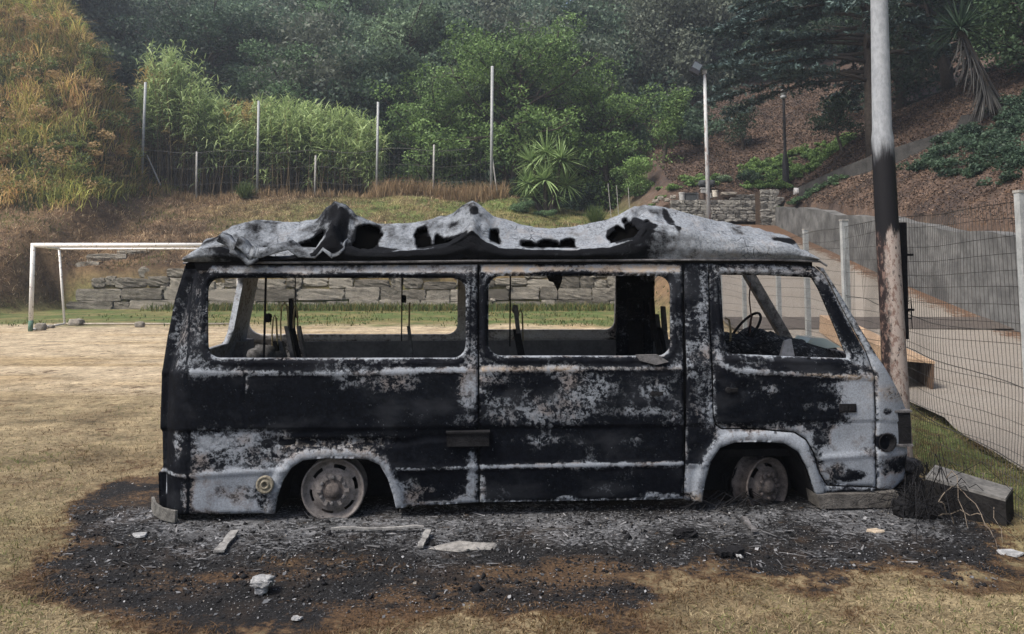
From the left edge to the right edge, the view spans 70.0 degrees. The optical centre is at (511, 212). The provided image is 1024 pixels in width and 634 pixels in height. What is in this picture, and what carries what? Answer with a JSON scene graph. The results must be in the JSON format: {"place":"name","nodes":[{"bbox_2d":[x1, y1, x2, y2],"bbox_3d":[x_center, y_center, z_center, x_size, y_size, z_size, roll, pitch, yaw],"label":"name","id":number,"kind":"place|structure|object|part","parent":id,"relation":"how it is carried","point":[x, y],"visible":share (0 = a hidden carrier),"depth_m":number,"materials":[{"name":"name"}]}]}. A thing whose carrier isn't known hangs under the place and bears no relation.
{"place":"outdoors","nodes":[
{"label":"outdoors","id":0,"kind":"place"},
{"bbox_2d":[0,1,1023,633],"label":"ground","id":1,"kind":"structure","parent":0,"point":[112,363],"depth_m":4.61,"materials":[{"name":"brown soil"}]},
{"bbox_2d":[34,323,46,330],"bbox_3d":[-12.376,3.000,19.196,0.265,0.226,0.219,0,-4,0],"label":"stone","id":2,"kind":"object","parent":1,"relation":"on","point":[40,326],"visible":0.94,"depth_m":19.11,"materials":[{"name":"grey stone"}]},
{"bbox_2d":[68,318,84,325],"bbox_3d":[-12.418,3.119,20.832,0.404,0.232,0.321,0,-4,0],"label":"stone","id":3,"kind":"object","parent":1,"relation":"on","point":[76,322],"visible":0.91,"depth_m":20.70,"materials":[{"name":"grey stone"}]},
{"bbox_2d":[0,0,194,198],"bbox_3d":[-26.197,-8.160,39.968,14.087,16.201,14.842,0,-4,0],"label":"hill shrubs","id":4,"kind":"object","parent":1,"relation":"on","point":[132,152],"visible":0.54,"depth_m":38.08,"materials":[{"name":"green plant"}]},
{"bbox_2d":[0,0,233,213],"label":"hill grass","id":5,"kind":"structure","parent":1,"relation":"on","point":[74,34],"depth_m":37.92,"materials":[{"name":"plant"}]},
{"bbox_2d":[28,243,228,331],"bbox_3d":[-10.034,2.003,19.915,6.012,2.302,2.058,0,-4,0],"label":"football goal","id":6,"kind":"object","parent":1,"relation":"on","point":[32,276],"visible":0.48,"depth_m":18.99,"materials":[{"name":"white paint"}]},
{"bbox_2d":[132,532,146,537],"bbox_3d":[-2.243,1.934,4.394,0.092,0.012,0.079,0,-4,0],"label":"ash slab","id":7,"kind":"object","parent":1,"relation":"on","point":[139,534],"depth_m":4.38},
{"bbox_2d":[134,321,145,326],"bbox_3d":[-10.315,3.092,20.250,0.267,0.179,0.223,0,-4,0],"label":"stone","id":8,"kind":"object","parent":1,"relation":"on","point":[140,324],"visible":0.99,"depth_m":20.17,"materials":[{"name":"grey stone"}]},
{"bbox_2d":[107,0,288,150],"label":"oak tree","id":9,"kind":"object","parent":1,"relation":"on","point":[194,27],"visible":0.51,"depth_m":52.33,"materials":[{"name":"green plant"}]},
{"bbox_2d":[213,530,238,552],"bbox_3d":[-1.661,1.910,4.260,0.060,0.018,0.324,0,-4,-6],"label":"ashen batten","id":10,"kind":"object","parent":1,"relation":"on","point":[229,538],"visible":1,"depth_m":4.24,"materials":[{"name":"grey wood"}]},
{"bbox_2d":[231,180,259,198],"bbox_3d":[-14.411,-1.322,39.484,1.743,1.125,1.777,-4,-6,39],"label":"grass clump","id":11,"kind":"object","parent":1,"relation":"on","point":[246,191],"visible":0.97,"depth_m":39.22,"materials":[{"name":"green plant"}]},
{"bbox_2d":[122,34,394,199],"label":"cane thicket","id":12,"kind":"object","parent":1,"relation":"on","point":[196,124],"visible":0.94,"depth_m":43.13,"materials":[{"name":"green plant"}]},
{"bbox_2d":[250,574,275,595],"bbox_3d":[-1.239,1.846,3.627,0.118,0.083,0.089,0,-4,0],"label":"crumpled lump","id":13,"kind":"object","parent":1,"relation":"on","point":[260,584],"visible":1,"depth_m":3.60,"materials":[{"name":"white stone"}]},
{"bbox_2d":[231,38,325,157],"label":"feathery tree","id":14,"kind":"object","parent":1,"relation":"on","point":[258,75],"visible":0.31,"depth_m":49.27,"materials":[{"name":"green plant"}]},
{"bbox_2d":[291,615,302,620],"bbox_3d":[-0.987,1.854,3.346,0.047,0.011,0.041,-1,-5,17],"label":"ash slab","id":15,"kind":"object","parent":1,"relation":"on","point":[295,618],"depth_m":3.34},
{"bbox_2d":[0,31,616,307],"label":"straw","id":16,"kind":"object","parent":1,"relation":"on","point":[203,218],"visible":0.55,"depth_m":35.57,"materials":[{"name":"plant"}]},
{"bbox_2d":[141,66,496,200],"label":"tall post fence","id":17,"kind":"object","parent":1,"relation":"on","point":[492,168],"visible":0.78,"depth_m":40.83,"materials":[{"name":"metal"}]},
{"bbox_2d":[149,175,515,202],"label":"tall dry grass","id":18,"kind":"structure","parent":1,"relation":"on","point":[464,192],"depth_m":40.13,"materials":[{"name":"plant"}]},
{"bbox_2d":[2,283,669,326],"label":"rim grass","id":19,"kind":"structure","parent":1,"relation":"on","point":[321,306],"depth_m":28.15,"materials":[{"name":"green plant"}]},
{"bbox_2d":[280,0,408,51],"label":"oak tree","id":20,"kind":"object","parent":1,"relation":"on","point":[319,5],"visible":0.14,"depth_m":60.23,"materials":[{"name":"green plant"}]},
{"bbox_2d":[66,250,657,308],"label":"block wall","id":21,"kind":"structure","parent":1,"relation":"on","point":[369,290],"depth_m":29.42,"materials":[{"name":"stone"}]},
{"bbox_2d":[330,524,423,529],"bbox_3d":[-0.823,1.925,4.470,0.566,0.024,0.022,0,-4,-3],"label":"charred strip","id":22,"kind":"object","parent":1,"relation":"on","point":[378,528],"visible":1,"depth_m":4.46,"materials":[{"name":"grey wood"}]},
{"bbox_2d":[324,0,474,136],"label":"feathery tree","id":23,"kind":"object","parent":1,"relation":"on","point":[379,31],"visible":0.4,"depth_m":52.23,"materials":[{"name":"green plant"}]},
{"bbox_2d":[357,69,484,189],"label":"broadleaf tree","id":24,"kind":"object","parent":1,"relation":"on","point":[437,107],"visible":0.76,"depth_m":46.53,"materials":[{"name":"green plant"}]},
{"bbox_2d":[417,529,430,547],"bbox_3d":[-0.515,1.913,4.298,0.043,0.022,0.245,0,-4,4],"label":"ashen batten","id":25,"kind":"object","parent":1,"relation":"on","point":[425,537],"visible":1,"depth_m":4.28,"materials":[{"name":"grey wood"}]},
{"bbox_2d":[134,70,734,211],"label":"undergrowth","id":26,"kind":"object","parent":1,"relation":"on","point":[693,128],"visible":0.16,"depth_m":47.40,"materials":[{"name":"green plant"}]},
{"bbox_2d":[429,541,496,551],"bbox_3d":[-0.283,1.920,4.215,0.394,0.013,0.154,0,-4,0],"label":"ash slab","id":27,"kind":"object","parent":1,"relation":"on","point":[458,546],"depth_m":4.20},
{"bbox_2d":[62,505,944,572],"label":"charred slivers","id":28,"kind":"object","parent":1,"relation":"on","point":[610,544],"visible":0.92,"depth_m":4.35,"materials":[{"name":"black wood"}]},
{"bbox_2d":[63,0,952,182],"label":"wood","id":29,"kind":"object","parent":1,"relation":"on","point":[616,30],"visible":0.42,"depth_m":54.59,"materials":[{"name":"green plant"}]},
{"bbox_2d":[407,9,623,198],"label":"broadleaf tree","id":30,"kind":"object","parent":1,"relation":"on","point":[554,48],"visible":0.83,"depth_m":45.05,"materials":[{"name":"green plant"}]},
{"bbox_2d":[33,478,1002,618],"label":"ash flakes","id":31,"kind":"object","parent":1,"relation":"on","point":[267,600],"visible":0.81,"depth_m":4.15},
{"bbox_2d":[54,507,987,603],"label":"char crumbs","id":32,"kind":"object","parent":1,"relation":"on","point":[476,587],"visible":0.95,"depth_m":4.04,"materials":[{"name":"black"}]},
{"bbox_2d":[509,196,536,211],"bbox_3d":[0.462,-0.468,37.842,1.244,0.906,1.592,2,-5,-20],"label":"shrub","id":33,"kind":"object","parent":1,"relation":"on","point":[520,206],"visible":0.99,"depth_m":37.77,"materials":[{"name":"green plant"}]},
{"bbox_2d":[151,201,922,522],"bbox_3d":[0.238,1.024,5.644,5.376,2.184,1.800,0,-4,-3],"label":"burnt van","id":34,"kind":"object","parent":1,"relation":"on","point":[633,402],"visible":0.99,"depth_m":4.87,"materials":[{"name":"metal"}]},
{"bbox_3d":[0.480,1.119,4.878,1.398,1.561,0.158,0,-4,-3],"label":"sliding door","id":35,"kind":"part","parent":34,"relation":"part of","materials":[{"name":"metal"}]},
{"bbox_3d":[1.896,1.095,4.967,1.111,1.500,0.158,0,-4,-3],"label":"front door","id":36,"kind":"part","parent":34,"relation":"part of","materials":[{"name":"metal"}]},
{"bbox_2d":[533,207,556,216],"bbox_3d":[1.569,-0.056,37.473,1.410,0.594,1.442,-1,-5,13],"label":"shrub","id":37,"kind":"object","parent":1,"relation":"on","point":[552,212],"visible":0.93,"depth_m":37.49,"materials":[{"name":"green plant"}]},
{"bbox_2d":[513,126,585,212],"bbox_3d":[1.876,-2.358,38.991,4.413,4.947,3.312,0,-4,0],"label":"yucca","id":38,"kind":"object","parent":1,"relation":"on","point":[532,184],"visible":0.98,"depth_m":38.75,"materials":[{"name":"green plant"}]},
{"bbox_2d":[580,202,609,222],"bbox_3d":[4.284,-0.009,37.469,1.935,1.178,1.809,0,-4,0],"label":"grass clump","id":39,"kind":"object","parent":1,"relation":"on","point":[595,216],"visible":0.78,"depth_m":37.30,"materials":[{"name":"green plant"}]},
{"bbox_2d":[524,57,683,210],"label":"broadleaf tree","id":40,"kind":"object","parent":1,"relation":"on","point":[597,111],"visible":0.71,"depth_m":45.27,"materials":[{"name":"green plant"}]},
{"bbox_2d":[609,154,655,196],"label":"shrub","id":41,"kind":"object","parent":1,"relation":"on","point":[637,181],"visible":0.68,"depth_m":40.91,"materials":[{"name":"green plant"}]},
{"bbox_2d":[650,84,695,162],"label":"young tree","id":42,"kind":"object","parent":1,"relation":"on","point":[674,111],"visible":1,"depth_m":42.24,"materials":[{"name":"green plant"}]},
{"bbox_2d":[625,0,731,79],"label":"feathery tree","id":43,"kind":"object","parent":1,"relation":"on","point":[678,22],"visible":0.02,"depth_m":58.76,"materials":[{"name":"green plant"}]},
{"bbox_2d":[672,527,698,538],"bbox_3d":[1.036,1.920,4.377,0.166,0.062,0.087,1,-5,-13],"label":"charred chunk","id":44,"kind":"object","parent":1,"relation":"on","point":[684,533],"visible":1,"depth_m":4.35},
{"bbox_2d":[698,180,714,186],"bbox_3d":[9.795,-1.479,36.767,0.847,0.372,0.662,0,-4,0],"label":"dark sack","id":45,"kind":"object","parent":1,"relation":"on","point":[701,183],"visible":0.73,"depth_m":36.51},
{"bbox_2d":[669,194,777,221],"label":"rubble wall","id":46,"kind":"structure","parent":1,"relation":"on","point":[739,208],"depth_m":35.87,"materials":[{"name":"stone"}]},
{"bbox_2d":[679,192,685,199],"bbox_3d":[8.433,-0.821,36.220,0.340,0.394,0.340,0,-4,0],"label":"plant pot","id":47,"kind":"object","parent":46,"relation":"on","point":[681,195],"visible":0.98,"depth_m":36.09,"materials":[{"name":"grey ceramic"}]},
{"bbox_2d":[685,193,696,199],"bbox_3d":[8.855,-0.808,36.219,0.585,0.367,0.375,0,-4,0],"label":"plant trough","id":48,"kind":"object","parent":46,"relation":"on","point":[690,196],"visible":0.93,"depth_m":36.06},
{"bbox_2d":[699,193,704,199],"bbox_3d":[9.436,-0.835,36.221,0.312,0.315,0.312,0,-4,0],"label":"plant pot","id":49,"kind":"object","parent":46,"relation":"on","point":[702,196],"visible":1,"depth_m":36.11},
{"bbox_2d":[700,187,705,193],"bbox_3d":[9.494,-1.099,36.241,0.296,0.315,0.202,0,-4,0],"label":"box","id":50,"kind":"object","parent":49,"relation":"on","point":[703,189],"visible":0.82,"depth_m":36.16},
{"bbox_2d":[712,190,717,196],"bbox_3d":[10.071,-0.953,36.230,0.312,0.341,0.312,0,-4,0],"label":"plant pot","id":51,"kind":"object","parent":46,"relation":"on","point":[714,193],"visible":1,"depth_m":36.11,"materials":[{"name":"beige ceramic"}]},
{"bbox_2d":[720,192,736,195],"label":"stone slab","id":52,"kind":"structure","parent":46,"relation":"on","point":[728,193],"depth_m":36.14,"materials":[{"name":"grey stone"}]},
{"bbox_2d":[716,172,733,181],"bbox_3d":[11.093,-1.860,38.169,0.980,0.594,0.801,0,-4,0],"label":"shrub","id":53,"kind":"object","parent":1,"relation":"on","point":[725,177],"visible":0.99,"depth_m":38.02,"materials":[{"name":"green plant"}]},
{"bbox_2d":[713,545,743,556],"bbox_3d":[1.217,1.894,4.092,0.155,0.032,0.082,1,-5,-17],"label":"charred plate","id":54,"kind":"object","parent":1,"relation":"on","point":[732,550],"visible":1,"depth_m":4.08,"materials":[{"name":"black metal"}]},
{"bbox_2d":[719,102,761,149],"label":"sapling","id":55,"kind":"object","parent":1,"relation":"on","point":[741,128],"visible":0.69,"depth_m":43.97,"materials":[{"name":"green plant"}]},
{"bbox_2d":[735,168,762,182],"bbox_3d":[12.580,-1.966,38.633,1.599,0.886,1.209,4,-6,-41],"label":"shrub","id":56,"kind":"object","parent":1,"relation":"on","point":[749,177],"visible":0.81,"depth_m":38.52,"materials":[{"name":"green plant"}]},
{"bbox_2d":[741,516,756,531],"bbox_3d":[1.471,1.929,4.533,0.033,0.028,0.244,0,-4,3],"label":"charred stick","id":57,"kind":"object","parent":1,"relation":"on","point":[747,522],"visible":1,"depth_m":4.53,"materials":[{"name":"wood"}]},
{"bbox_2d":[648,132,858,205],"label":"weeds","id":58,"kind":"object","parent":1,"relation":"on","point":[817,157],"visible":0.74,"depth_m":38.95,"materials":[{"name":"green plant"}]},
{"bbox_2d":[754,189,783,224],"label":"stone pier","id":59,"kind":"structure","parent":1,"relation":"on","point":[767,202],"depth_m":34.99,"materials":[{"name":"grey stone"}]},
{"bbox_2d":[780,89,788,182],"bbox_3d":[14.111,-3.739,37.798,0.520,5.491,0.507,0,-4,0],"label":"park lantern","id":60,"kind":"object","parent":1,"relation":"on","point":[785,162],"visible":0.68,"depth_m":37.71,"materials":[{"name":"black metal"}]},
{"bbox_2d":[793,188,798,194],"bbox_3d":[13.754,-1.021,34.782,0.714,0.416,0.546,0,-4,0],"label":"boulder","id":61,"kind":"object","parent":1,"relation":"on","point":[795,191],"visible":0.34,"depth_m":34.63,"materials":[{"name":"grey stone"}]},
{"bbox_2d":[634,42,1023,224],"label":"leaf litter","id":62,"kind":"object","parent":1,"relation":"on","point":[896,116],"visible":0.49,"depth_m":35.31,"materials":[{"name":"plant"}]},
{"bbox_2d":[805,93,864,152],"bbox_3d":[16.098,-4.346,36.319,2.852,3.463,3.051,0,-4,0],"label":"sapling","id":63,"kind":"object","parent":1,"relation":"on","point":[837,110],"visible":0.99,"depth_m":36.09,"materials":[{"name":"green plant"}]},
{"bbox_2d":[689,0,1023,156],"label":"cedar","id":64,"kind":"object","parent":1,"relation":"on","point":[784,39],"visible":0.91,"depth_m":32.69,"materials":[{"name":"green plant"}]},
{"bbox_2d":[721,190,1023,518],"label":"fence","id":65,"kind":"object","parent":1,"relation":"on","point":[825,323],"visible":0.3,"depth_m":5.72,"materials":[{"name":"metal"}]},
{"bbox_2d":[866,528,884,532],"bbox_3d":[2.218,1.938,4.462,0.122,0.014,0.063,1,-4,-10],"label":"ash slab","id":66,"kind":"object","parent":1,"relation":"on","point":[874,530],"depth_m":4.45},
{"bbox_2d":[870,0,914,456],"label":"steel pole","id":67,"kind":"object","parent":1,"relation":"on","point":[891,250],"visible":0.9,"depth_m":5.82,"materials":[{"name":"grey metal"}]},
{"bbox_2d":[798,112,992,196],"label":"path wall","id":68,"kind":"structure","parent":1,"relation":"on","point":[903,152],"depth_m":28.30,"materials":[{"name":"concrete"}]},
{"bbox_2d":[786,174,849,204],"bbox_3d":[13.584,-0.402,32.341,1.388,2.467,3.814,2,-5,-20],"label":"creeper","id":69,"kind":"object","parent":68,"relation":"hanging from","point":[808,191],"visible":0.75,"depth_m":31.88,"materials":[{"name":"green plant"}]},
{"bbox_2d":[786,0,1006,115],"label":"evergreen tree","id":70,"kind":"object","parent":1,"relation":"on","point":[901,79],"visible":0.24,"depth_m":44.23,"materials":[{"name":"green plant"}]},
{"bbox_2d":[775,206,1020,332],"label":"concrete wall","id":71,"kind":"structure","parent":1,"relation":"on","point":[794,220],"depth_m":18.91,"materials":[{"name":"grey concrete"}]},
{"bbox_2d":[791,0,1023,92],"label":"evergreen tree","id":72,"kind":"object","parent":1,"relation":"on","point":[946,70],"visible":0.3,"depth_m":38.76,"materials":[{"name":"green plant"}]},
{"bbox_2d":[833,434,1023,548],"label":"charred heap","id":73,"kind":"object","parent":1,"relation":"on","point":[911,500],"visible":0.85,"depth_m":4.68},
{"bbox_2d":[896,87,1023,186],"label":"ivy","id":74,"kind":"object","parent":1,"relation":"on","point":[995,144],"visible":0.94,"depth_m":22.22,"materials":[{"name":"green plant"}]},
{"bbox_2d":[922,0,1007,121],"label":"yucca tree","id":75,"kind":"object","parent":1,"relation":"on","point":[985,89],"visible":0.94,"depth_m":24.93,"materials":[{"name":"green plant"}]},
{"bbox_2d":[925,465,1013,526],"bbox_3d":[2.989,1.868,4.774,0.442,0.307,0.270,-4,-6,42],"label":"concrete footing","id":76,"kind":"object","parent":1,"relation":"on","point":[997,497],"visible":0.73,"depth_m":4.67,"materials":[{"name":"grey concrete"}]},
{"bbox_2d":[938,471,1002,544],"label":"bare twigs","id":77,"kind":"object","parent":1,"relation":"on","point":[962,508],"visible":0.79,"depth_m":4.55,"materials":[{"name":"brown wood"}]},
{"bbox_2d":[948,0,1023,74],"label":"evergreen tree","id":78,"kind":"object","parent":1,"relation":"on","point":[1002,17],"visible":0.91,"depth_m":29.37,"materials":[{"name":"green plant"}]},
{"bbox_2d":[997,549,1023,556],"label":"ash slab","id":79,"kind":"object","parent":1,"relation":"on","point":[1013,552],"depth_m":4.11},
{"bbox_2d":[0,378,1023,633],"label":"short grass","id":80,"kind":"structure","parent":0,"point":[1018,628],"depth_m":3.53,"materials":[{"name":"beige plant"}]},
{"bbox_2d":[689,60,710,218],"bbox_3d":[8.707,-3.183,33.913,0.933,7.871,0.462,0,-4,0],"label":"floodlight post","id":81,"kind":"object","parent":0,"point":[696,67],"visible":0.87,"depth_m":33.92,"materials":[{"name":"metal"}]},
{"bbox_2d":[722,224,1023,469],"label":"road","id":82,"kind":"structure","parent":0,"point":[1006,439],"depth_m":12.84,"materials":[{"name":"grey asphalt"}]},
{"bbox_2d":[723,317,1013,328],"bbox_3d":[7.934,2.468,16.459,6.091,0.183,1.100,0,-4,0],"label":"road drain","id":83,"kind":"object","parent":82,"relation":"on","point":[859,321],"visible":0.35,"depth_m":16.37,"materials":[{"name":"grey concrete"}]},
{"bbox_2d":[819,315,934,388],"bbox_3d":[6.091,2.259,12.673,0.420,0.602,6.177,-1,-5,13],"label":"timber trough","id":84,"kind":"object","parent":82,"relation":"on","point":[831,331],"visible":0.36,"depth_m":10.34,"materials":[{"name":"brown wood"}]}
]}

